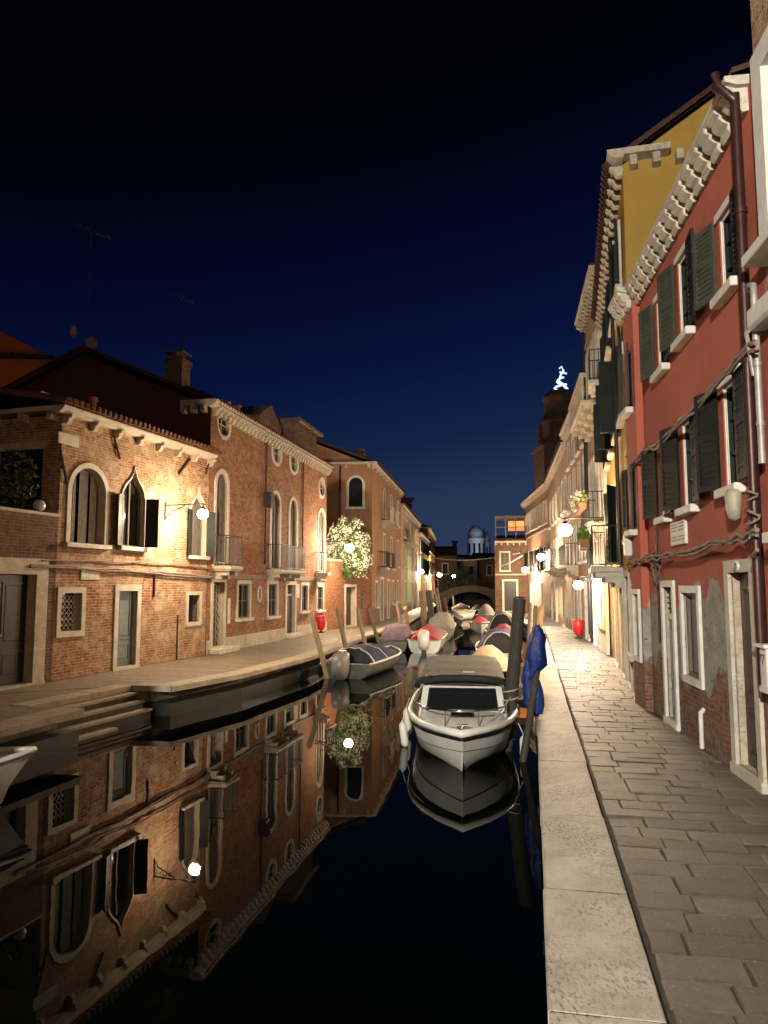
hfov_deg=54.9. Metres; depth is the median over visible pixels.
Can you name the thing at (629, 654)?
window
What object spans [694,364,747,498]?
window
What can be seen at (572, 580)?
door
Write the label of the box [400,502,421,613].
plastered house
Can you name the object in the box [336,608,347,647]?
mooring post
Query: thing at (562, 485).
window
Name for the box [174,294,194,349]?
tv aerial
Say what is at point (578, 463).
window
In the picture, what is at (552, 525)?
window
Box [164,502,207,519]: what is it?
street lamp
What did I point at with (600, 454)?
window
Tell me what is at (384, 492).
window
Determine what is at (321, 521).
window
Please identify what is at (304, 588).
window
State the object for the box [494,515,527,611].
brick house
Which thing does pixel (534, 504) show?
plastered house
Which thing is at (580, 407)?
plastered house
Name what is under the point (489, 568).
window
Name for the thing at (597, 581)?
door
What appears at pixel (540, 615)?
mooring post
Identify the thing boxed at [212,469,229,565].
window
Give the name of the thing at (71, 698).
kerb
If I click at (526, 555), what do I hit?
window
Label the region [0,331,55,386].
orange house
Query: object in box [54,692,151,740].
landing steps
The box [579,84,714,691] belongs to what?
plastered house
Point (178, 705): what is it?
quay
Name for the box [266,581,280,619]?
window
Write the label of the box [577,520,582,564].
window
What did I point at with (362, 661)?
motor boat
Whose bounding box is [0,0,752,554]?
sky
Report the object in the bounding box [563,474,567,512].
window
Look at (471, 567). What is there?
window
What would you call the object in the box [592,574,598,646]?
door
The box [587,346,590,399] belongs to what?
window
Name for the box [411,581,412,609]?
door
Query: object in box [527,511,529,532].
window
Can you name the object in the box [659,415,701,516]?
window
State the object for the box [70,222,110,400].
tv aerial
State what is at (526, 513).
window
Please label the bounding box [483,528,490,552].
church dome
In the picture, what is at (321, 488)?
window
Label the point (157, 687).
kerb
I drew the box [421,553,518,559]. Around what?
overhead wire
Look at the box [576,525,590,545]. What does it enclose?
balcony plant
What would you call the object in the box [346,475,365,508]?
window
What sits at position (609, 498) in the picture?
window
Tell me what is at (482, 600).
pavement
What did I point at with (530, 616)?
mooring post
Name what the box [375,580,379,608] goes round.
window
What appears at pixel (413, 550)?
window
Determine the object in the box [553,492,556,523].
window
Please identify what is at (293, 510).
window
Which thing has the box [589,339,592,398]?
window
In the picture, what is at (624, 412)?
window
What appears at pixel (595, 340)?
window
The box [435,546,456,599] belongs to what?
plastered house
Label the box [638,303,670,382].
window
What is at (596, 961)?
kerb
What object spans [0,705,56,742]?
pavement
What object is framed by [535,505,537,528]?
window
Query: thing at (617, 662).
door
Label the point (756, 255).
window
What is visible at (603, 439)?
window
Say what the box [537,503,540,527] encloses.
window
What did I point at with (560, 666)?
pavement
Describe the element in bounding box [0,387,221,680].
brick house
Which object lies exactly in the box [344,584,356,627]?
door
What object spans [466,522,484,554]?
church dome
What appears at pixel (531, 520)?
window
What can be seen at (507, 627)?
motor boat
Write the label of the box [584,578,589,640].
door
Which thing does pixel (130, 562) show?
cable
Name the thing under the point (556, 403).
bell tower
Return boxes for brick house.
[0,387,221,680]
[1,345,332,654]
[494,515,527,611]
[741,0,767,543]
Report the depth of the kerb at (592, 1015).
3.67 m
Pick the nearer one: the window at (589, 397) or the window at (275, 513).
the window at (589, 397)
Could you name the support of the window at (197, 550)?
in the brick house at (110, 483)
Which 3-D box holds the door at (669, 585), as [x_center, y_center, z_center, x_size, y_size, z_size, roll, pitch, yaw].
[4.436,2.175,11.327,0.200,2.245,0.797,-1,-6,8]
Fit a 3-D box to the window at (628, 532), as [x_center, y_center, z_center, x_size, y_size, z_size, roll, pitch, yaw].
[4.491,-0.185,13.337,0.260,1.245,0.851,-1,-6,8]
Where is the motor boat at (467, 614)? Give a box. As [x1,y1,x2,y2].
[451,609,475,619]
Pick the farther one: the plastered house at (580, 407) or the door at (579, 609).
the door at (579, 609)
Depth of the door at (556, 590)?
44.66 m
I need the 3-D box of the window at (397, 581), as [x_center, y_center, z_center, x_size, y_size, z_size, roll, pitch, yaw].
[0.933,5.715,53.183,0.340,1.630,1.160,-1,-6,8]
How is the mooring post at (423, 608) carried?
in the water
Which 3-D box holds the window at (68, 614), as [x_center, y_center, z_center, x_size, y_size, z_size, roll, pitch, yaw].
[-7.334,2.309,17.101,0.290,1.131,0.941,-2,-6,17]
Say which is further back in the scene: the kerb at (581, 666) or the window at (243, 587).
the window at (243, 587)
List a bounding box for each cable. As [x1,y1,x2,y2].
[30,564,214,578]
[42,559,213,569]
[626,527,759,567]
[628,339,759,471]
[651,550,661,585]
[744,489,764,561]
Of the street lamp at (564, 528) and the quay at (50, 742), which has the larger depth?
the street lamp at (564, 528)
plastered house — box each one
[316,439,404,622]
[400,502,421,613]
[401,497,430,606]
[401,497,436,600]
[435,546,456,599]
[520,482,550,617]
[543,440,570,629]
[558,410,593,642]
[568,262,613,656]
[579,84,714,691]
[608,61,767,793]
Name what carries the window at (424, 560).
in the plastered house at (424, 540)
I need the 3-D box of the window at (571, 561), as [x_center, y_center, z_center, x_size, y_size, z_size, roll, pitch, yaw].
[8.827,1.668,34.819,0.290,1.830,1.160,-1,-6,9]
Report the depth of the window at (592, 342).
25.40 m
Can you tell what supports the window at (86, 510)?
in the brick house at (110, 483)
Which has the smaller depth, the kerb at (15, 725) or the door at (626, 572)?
the kerb at (15, 725)
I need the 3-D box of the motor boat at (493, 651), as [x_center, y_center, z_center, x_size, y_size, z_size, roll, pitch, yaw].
[2.934,4.366,20.457,1.526,1.283,4.843,-1,-6,5]
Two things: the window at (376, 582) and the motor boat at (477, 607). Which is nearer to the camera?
the window at (376, 582)
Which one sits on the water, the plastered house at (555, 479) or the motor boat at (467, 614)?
the motor boat at (467, 614)
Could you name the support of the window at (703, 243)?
in the plastered house at (688, 296)
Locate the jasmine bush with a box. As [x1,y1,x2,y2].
[326,515,372,578]
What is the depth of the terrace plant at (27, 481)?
16.34 m
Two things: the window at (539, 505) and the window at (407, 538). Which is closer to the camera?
the window at (539, 505)
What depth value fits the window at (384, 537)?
47.09 m
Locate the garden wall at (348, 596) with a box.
[326,558,372,629]
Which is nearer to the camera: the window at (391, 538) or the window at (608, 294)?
the window at (608, 294)
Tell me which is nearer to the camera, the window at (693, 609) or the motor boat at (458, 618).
the window at (693, 609)
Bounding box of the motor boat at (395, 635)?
[379,623,412,651]
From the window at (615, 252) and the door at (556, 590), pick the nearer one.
the window at (615, 252)
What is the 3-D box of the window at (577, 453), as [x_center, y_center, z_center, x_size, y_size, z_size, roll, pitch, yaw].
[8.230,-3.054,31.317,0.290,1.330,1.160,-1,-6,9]
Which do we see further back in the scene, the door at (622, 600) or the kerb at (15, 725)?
the door at (622, 600)
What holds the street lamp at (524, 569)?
attached to the plastered house at (534, 504)
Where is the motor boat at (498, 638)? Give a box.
[475,628,509,657]
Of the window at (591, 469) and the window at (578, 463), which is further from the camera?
the window at (578, 463)
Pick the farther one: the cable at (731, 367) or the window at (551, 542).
the window at (551, 542)
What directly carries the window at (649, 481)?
in the plastered house at (688, 296)
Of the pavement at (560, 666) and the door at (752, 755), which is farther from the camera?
the pavement at (560, 666)
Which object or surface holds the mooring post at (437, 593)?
in the water
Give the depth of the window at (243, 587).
25.81 m
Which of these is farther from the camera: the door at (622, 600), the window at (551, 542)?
the window at (551, 542)
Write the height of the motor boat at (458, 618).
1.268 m
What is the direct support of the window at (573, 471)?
in the plastered house at (577, 561)
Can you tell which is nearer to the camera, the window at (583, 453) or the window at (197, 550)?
the window at (197, 550)
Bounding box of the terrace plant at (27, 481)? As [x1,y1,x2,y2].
[0,449,39,508]
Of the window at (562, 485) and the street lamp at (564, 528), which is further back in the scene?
the window at (562, 485)
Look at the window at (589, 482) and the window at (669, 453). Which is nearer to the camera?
the window at (669, 453)
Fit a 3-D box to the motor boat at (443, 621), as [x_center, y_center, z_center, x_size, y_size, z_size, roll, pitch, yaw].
[3.126,6.216,40.089,1.576,1.507,6.067,-1,-6,7]
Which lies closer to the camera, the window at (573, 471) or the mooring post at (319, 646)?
the mooring post at (319, 646)
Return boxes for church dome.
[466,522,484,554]
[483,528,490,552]
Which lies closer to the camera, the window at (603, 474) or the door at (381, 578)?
the window at (603, 474)
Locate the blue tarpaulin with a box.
[522,625,546,715]
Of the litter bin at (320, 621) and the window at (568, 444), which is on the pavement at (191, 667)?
the litter bin at (320, 621)
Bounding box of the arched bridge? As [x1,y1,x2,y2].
[435,579,494,604]
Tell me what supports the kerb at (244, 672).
on the pavement at (191, 667)
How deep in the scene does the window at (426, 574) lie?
83.64 m
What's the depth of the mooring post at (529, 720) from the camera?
11.70 m
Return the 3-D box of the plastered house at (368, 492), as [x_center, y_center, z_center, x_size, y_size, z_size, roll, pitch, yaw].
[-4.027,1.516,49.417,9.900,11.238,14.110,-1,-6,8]
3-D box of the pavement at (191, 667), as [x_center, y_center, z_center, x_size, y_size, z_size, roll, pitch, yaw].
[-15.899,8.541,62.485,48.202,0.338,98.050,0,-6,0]
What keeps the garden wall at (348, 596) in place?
on the pavement at (191, 667)
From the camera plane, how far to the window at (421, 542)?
76.31 m
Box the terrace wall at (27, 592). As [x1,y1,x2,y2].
[0,506,58,690]
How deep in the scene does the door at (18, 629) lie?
15.87 m
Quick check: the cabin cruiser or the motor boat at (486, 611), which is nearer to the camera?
the cabin cruiser
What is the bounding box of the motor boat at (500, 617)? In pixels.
[485,611,511,631]
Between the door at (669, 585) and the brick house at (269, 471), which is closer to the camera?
the door at (669, 585)
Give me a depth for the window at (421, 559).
76.17 m
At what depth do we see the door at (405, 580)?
59.68 m
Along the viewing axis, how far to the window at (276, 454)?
29.45 m
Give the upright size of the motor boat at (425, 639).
1.240 m
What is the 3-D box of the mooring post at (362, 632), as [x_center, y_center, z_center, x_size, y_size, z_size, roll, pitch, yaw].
[-0.698,5.295,28.922,0.813,3.087,0.170,0,-6,0]
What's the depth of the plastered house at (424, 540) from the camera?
79.66 m
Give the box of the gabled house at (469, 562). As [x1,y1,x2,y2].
[457,555,476,598]
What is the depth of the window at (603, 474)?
23.46 m
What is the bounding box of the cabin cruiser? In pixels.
[399,655,522,770]
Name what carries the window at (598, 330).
in the plastered house at (580, 407)
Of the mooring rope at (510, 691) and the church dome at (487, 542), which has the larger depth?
the church dome at (487, 542)
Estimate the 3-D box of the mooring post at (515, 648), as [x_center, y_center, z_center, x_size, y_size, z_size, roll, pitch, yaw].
[2.069,3.587,12.423,0.892,4.322,0.253,3,-7,-31]
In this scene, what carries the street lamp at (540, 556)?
attached to the plastered house at (555, 479)
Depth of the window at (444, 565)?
116.17 m
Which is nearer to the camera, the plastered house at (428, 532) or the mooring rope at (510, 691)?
the mooring rope at (510, 691)
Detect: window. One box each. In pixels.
[55,587,86,637]
[63,463,111,549]
[116,466,158,551]
[185,591,201,626]
[187,487,215,559]
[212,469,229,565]
[216,418,231,439]
[235,580,253,621]
[257,586,261,601]
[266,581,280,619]
[269,490,281,568]
[271,446,282,465]
[288,497,297,568]
[289,456,298,474]
[300,582,310,613]
[316,584,325,612]
[317,508,325,572]
[318,477,325,498]
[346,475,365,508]
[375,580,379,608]
[383,488,386,519]
[383,533,385,565]
[390,536,392,566]
[392,580,394,605]
[396,580,399,602]
[397,540,399,567]
[403,516,405,537]
[403,544,405,567]
[406,519,408,539]
[413,550,415,570]
[420,539,422,552]
[420,557,422,574]
[423,558,425,574]
[425,560,427,575]
[442,563,448,574]
[467,543,484,552]
[469,565,473,574]
[486,565,492,575]
[499,551,510,571]
[524,513,527,534]
[524,551,529,573]
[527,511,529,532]
[529,510,532,531]
[529,550,534,572]
[532,507,535,530]
[534,548,539,572]
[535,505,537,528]
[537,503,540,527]
[540,501,544,525]
[540,545,545,571]
[544,498,547,523]
[548,501,550,529]
[550,542,551,565]
[551,497,553,526]
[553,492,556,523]
[555,538,557,565]
[556,486,560,519]
[560,479,563,515]
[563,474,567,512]
[565,440,570,471]
[565,536,568,564]
[566,474,571,514]
[569,435,574,464]
[569,527,572,564]
[571,467,575,510]
[572,524,577,564]
[574,436,579,457]
[577,460,580,491]
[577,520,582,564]
[582,453,584,489]
[585,353,587,399]
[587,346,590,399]
[588,462,591,520]
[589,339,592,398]
[590,459,593,520]
[591,332,595,398]
[592,455,595,520]
[593,404,610,471]
[594,324,596,376]
[595,385,614,459]
[595,463,598,520]
[596,324,601,378]
[598,361,620,445]
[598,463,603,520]
[600,322,603,361]
[600,462,606,518]
[602,294,610,360]
[603,485,620,565]
[606,260,616,337]
[610,218,622,298]
[613,327,625,428]
[617,343,633,418]
[621,464,637,536]
[622,446,628,544]
[626,580,633,661]
[631,589,642,662]
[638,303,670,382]
[641,450,672,524]
[657,227,696,351]
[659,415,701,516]
[678,586,704,689]
[692,185,738,310]
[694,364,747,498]
[741,26,767,267]
[762,532,767,543]
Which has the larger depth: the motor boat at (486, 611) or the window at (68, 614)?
the motor boat at (486, 611)
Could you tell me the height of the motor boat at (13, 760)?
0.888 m
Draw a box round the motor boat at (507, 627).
[495,623,510,632]
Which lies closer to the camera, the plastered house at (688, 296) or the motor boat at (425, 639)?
the plastered house at (688, 296)
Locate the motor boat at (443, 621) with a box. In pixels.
[426,612,455,640]
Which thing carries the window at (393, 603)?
in the plastered house at (368, 492)
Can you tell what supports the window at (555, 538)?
in the plastered house at (555, 479)
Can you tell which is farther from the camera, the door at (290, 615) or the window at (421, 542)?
the window at (421, 542)
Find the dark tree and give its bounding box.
[442,567,477,603]
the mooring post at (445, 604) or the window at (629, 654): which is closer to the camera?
the window at (629, 654)
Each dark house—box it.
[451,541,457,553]
[471,553,494,597]
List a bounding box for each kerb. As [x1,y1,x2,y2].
[0,707,83,737]
[9,685,130,707]
[133,682,180,691]
[168,601,440,691]
[506,612,666,1023]
[541,813,666,1023]
[544,663,587,669]
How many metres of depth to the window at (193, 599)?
22.26 m
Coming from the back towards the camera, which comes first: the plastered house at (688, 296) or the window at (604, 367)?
the window at (604, 367)
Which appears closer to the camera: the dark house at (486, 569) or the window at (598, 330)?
the window at (598, 330)
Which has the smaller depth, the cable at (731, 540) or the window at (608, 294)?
the cable at (731, 540)
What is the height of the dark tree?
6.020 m
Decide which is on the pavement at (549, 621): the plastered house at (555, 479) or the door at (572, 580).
the plastered house at (555, 479)
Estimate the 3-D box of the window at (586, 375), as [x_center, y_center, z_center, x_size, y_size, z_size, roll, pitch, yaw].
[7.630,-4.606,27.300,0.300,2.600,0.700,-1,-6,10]
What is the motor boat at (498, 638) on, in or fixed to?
on the water
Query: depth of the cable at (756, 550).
7.33 m
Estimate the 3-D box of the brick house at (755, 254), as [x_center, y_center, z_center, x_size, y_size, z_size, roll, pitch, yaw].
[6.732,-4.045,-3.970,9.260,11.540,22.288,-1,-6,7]
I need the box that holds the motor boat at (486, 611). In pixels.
[475,604,494,620]
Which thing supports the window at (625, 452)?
in the plastered house at (639, 176)
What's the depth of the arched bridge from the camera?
107.40 m
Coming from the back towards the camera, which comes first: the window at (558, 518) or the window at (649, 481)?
the window at (558, 518)
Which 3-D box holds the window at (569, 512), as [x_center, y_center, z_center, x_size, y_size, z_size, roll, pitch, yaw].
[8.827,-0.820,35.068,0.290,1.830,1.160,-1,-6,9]
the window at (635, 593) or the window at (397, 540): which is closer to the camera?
the window at (635, 593)
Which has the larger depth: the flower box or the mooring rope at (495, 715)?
the flower box
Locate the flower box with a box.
[567,483,591,514]
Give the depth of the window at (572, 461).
33.62 m
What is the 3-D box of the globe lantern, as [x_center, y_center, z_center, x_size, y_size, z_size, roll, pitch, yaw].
[-7.637,-0.135,16.397,0.260,0.280,0.254,0,-6,0]
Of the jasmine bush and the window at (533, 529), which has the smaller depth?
the jasmine bush
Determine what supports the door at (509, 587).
in the brick house at (510, 581)
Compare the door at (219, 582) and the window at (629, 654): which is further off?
the door at (219, 582)
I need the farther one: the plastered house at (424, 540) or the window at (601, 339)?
the plastered house at (424, 540)
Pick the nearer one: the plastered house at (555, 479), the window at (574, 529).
the window at (574, 529)
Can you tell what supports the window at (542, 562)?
in the plastered house at (534, 504)
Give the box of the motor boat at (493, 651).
[472,645,507,677]
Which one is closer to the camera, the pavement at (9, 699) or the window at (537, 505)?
the pavement at (9, 699)
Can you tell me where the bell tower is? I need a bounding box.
[531,366,572,488]
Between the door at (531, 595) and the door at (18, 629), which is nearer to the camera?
the door at (18, 629)
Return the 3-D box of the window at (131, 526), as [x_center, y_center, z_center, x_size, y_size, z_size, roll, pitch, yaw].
[-6.533,-0.108,19.306,0.578,2.245,1.448,-2,-6,17]
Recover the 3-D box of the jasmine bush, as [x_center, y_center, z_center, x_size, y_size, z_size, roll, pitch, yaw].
[-1.918,1.824,38.177,2.764,3.331,1.573,0,-6,0]
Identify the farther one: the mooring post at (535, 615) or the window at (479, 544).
the window at (479, 544)
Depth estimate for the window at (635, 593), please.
13.27 m
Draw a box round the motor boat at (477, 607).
[471,604,481,617]
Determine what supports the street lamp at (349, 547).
attached to the brick house at (269, 471)
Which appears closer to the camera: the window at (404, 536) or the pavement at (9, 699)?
the pavement at (9, 699)
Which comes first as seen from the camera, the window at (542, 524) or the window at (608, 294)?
the window at (608, 294)
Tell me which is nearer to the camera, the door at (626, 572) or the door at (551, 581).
the door at (626, 572)
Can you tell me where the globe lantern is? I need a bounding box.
[33,500,45,511]
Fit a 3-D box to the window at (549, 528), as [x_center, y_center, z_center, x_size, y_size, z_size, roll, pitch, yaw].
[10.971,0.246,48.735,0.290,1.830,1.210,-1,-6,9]
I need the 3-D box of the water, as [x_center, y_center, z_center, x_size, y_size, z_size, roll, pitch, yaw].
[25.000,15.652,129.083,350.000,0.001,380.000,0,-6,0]
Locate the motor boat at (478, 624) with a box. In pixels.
[469,616,489,633]
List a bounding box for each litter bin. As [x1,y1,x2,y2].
[316,616,325,632]
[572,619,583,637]
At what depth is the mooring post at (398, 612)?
36.12 m
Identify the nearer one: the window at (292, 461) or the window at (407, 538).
the window at (292, 461)
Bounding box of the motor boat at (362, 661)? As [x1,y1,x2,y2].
[320,643,401,680]
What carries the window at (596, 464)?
in the plastered house at (580, 407)
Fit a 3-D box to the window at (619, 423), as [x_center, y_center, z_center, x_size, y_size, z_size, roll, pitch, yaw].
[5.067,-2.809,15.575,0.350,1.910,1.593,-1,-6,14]
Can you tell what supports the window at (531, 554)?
in the plastered house at (534, 504)
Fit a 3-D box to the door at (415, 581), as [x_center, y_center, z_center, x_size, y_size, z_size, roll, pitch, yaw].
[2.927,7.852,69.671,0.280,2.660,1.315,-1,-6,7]
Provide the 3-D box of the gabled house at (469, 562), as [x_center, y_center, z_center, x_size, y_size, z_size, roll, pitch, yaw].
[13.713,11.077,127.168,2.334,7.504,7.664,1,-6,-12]
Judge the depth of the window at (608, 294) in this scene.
18.22 m
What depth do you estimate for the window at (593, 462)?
25.69 m
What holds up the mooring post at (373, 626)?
in the water
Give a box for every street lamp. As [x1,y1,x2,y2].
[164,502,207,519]
[322,540,353,551]
[522,565,534,571]
[537,551,556,559]
[558,517,603,535]
[574,576,596,588]
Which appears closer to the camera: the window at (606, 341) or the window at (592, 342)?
the window at (606, 341)
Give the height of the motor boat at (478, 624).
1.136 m
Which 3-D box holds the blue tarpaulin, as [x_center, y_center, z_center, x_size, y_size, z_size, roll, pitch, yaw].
[2.449,2.570,11.995,0.359,1.496,0.428,0,-6,0]
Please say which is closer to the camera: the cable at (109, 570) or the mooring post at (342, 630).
the cable at (109, 570)
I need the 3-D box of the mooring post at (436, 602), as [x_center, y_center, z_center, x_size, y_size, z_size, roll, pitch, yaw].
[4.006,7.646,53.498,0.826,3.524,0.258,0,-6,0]
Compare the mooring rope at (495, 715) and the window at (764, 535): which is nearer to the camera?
the window at (764, 535)
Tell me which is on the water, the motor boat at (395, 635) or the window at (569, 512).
the motor boat at (395, 635)
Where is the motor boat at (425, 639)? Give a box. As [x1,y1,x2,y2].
[407,625,447,653]
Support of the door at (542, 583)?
in the plastered house at (534, 504)
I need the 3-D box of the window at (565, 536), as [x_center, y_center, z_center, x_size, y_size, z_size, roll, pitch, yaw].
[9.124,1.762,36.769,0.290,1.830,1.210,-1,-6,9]
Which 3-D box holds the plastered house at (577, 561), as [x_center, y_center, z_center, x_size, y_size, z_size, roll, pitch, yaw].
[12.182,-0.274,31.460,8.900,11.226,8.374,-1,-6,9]
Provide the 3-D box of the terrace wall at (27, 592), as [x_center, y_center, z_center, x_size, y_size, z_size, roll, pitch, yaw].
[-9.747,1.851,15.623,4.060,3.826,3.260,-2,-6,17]
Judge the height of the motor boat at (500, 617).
1.732 m
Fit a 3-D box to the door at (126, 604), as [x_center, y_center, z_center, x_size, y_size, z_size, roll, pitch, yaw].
[-6.681,2.983,19.036,0.250,2.212,1.100,-2,-6,17]
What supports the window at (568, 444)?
in the plastered house at (577, 561)
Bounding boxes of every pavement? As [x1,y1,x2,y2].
[0,601,434,700]
[0,688,120,707]
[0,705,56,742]
[448,598,489,602]
[508,612,767,1023]
[545,664,577,667]
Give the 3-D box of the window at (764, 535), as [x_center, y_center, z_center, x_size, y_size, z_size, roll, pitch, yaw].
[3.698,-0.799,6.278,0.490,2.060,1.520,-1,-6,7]
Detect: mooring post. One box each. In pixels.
[308,611,329,678]
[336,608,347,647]
[356,608,366,642]
[367,608,380,644]
[395,602,401,623]
[403,603,409,627]
[419,590,427,626]
[425,590,433,619]
[434,593,439,611]
[435,587,441,611]
[443,598,447,611]
[501,596,525,751]
[519,633,546,761]
[525,602,532,657]
[532,605,537,629]
[536,605,544,627]
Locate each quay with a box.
[0,728,78,762]
[143,607,435,715]
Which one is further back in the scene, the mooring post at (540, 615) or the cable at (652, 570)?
the mooring post at (540, 615)
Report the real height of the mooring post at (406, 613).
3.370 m
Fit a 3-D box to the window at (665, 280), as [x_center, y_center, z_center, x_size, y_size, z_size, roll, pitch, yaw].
[4.150,-2.975,10.272,0.331,1.289,1.524,-1,-6,8]
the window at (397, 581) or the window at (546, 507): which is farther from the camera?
the window at (397, 581)
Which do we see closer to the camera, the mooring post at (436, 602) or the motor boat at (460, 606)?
the mooring post at (436, 602)
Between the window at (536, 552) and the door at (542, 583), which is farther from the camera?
the window at (536, 552)
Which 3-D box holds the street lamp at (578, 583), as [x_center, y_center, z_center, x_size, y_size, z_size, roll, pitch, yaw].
[7.085,2.456,26.085,0.796,0.524,0.325,0,-6,0]
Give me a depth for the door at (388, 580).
48.72 m
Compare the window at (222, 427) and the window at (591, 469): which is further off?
the window at (591, 469)
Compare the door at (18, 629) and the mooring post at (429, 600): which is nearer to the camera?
the door at (18, 629)
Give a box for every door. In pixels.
[0,557,48,690]
[111,585,141,670]
[209,578,226,648]
[285,581,296,634]
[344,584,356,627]
[380,577,383,620]
[387,579,389,618]
[405,580,406,605]
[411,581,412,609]
[415,581,416,608]
[502,579,517,611]
[530,582,532,602]
[541,581,544,615]
[551,581,553,618]
[555,581,557,621]
[562,580,565,626]
[571,579,574,631]
[577,578,581,636]
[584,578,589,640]
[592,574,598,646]
[597,581,599,648]
[614,588,619,667]
[619,575,626,679]
[624,569,633,690]
[660,580,680,731]
[723,558,767,793]
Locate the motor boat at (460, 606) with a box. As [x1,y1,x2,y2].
[451,603,469,609]
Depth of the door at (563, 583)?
39.76 m
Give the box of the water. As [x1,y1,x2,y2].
[0,603,547,1023]
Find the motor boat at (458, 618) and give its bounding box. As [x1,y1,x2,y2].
[447,611,463,626]
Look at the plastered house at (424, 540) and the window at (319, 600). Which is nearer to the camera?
the window at (319, 600)
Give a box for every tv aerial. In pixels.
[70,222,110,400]
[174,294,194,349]
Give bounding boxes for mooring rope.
[461,697,510,729]
[502,688,517,705]
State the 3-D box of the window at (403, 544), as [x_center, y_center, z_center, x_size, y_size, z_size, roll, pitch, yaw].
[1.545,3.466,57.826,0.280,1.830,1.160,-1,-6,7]
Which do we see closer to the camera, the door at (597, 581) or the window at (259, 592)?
the door at (597, 581)
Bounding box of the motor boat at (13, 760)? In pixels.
[0,746,37,803]

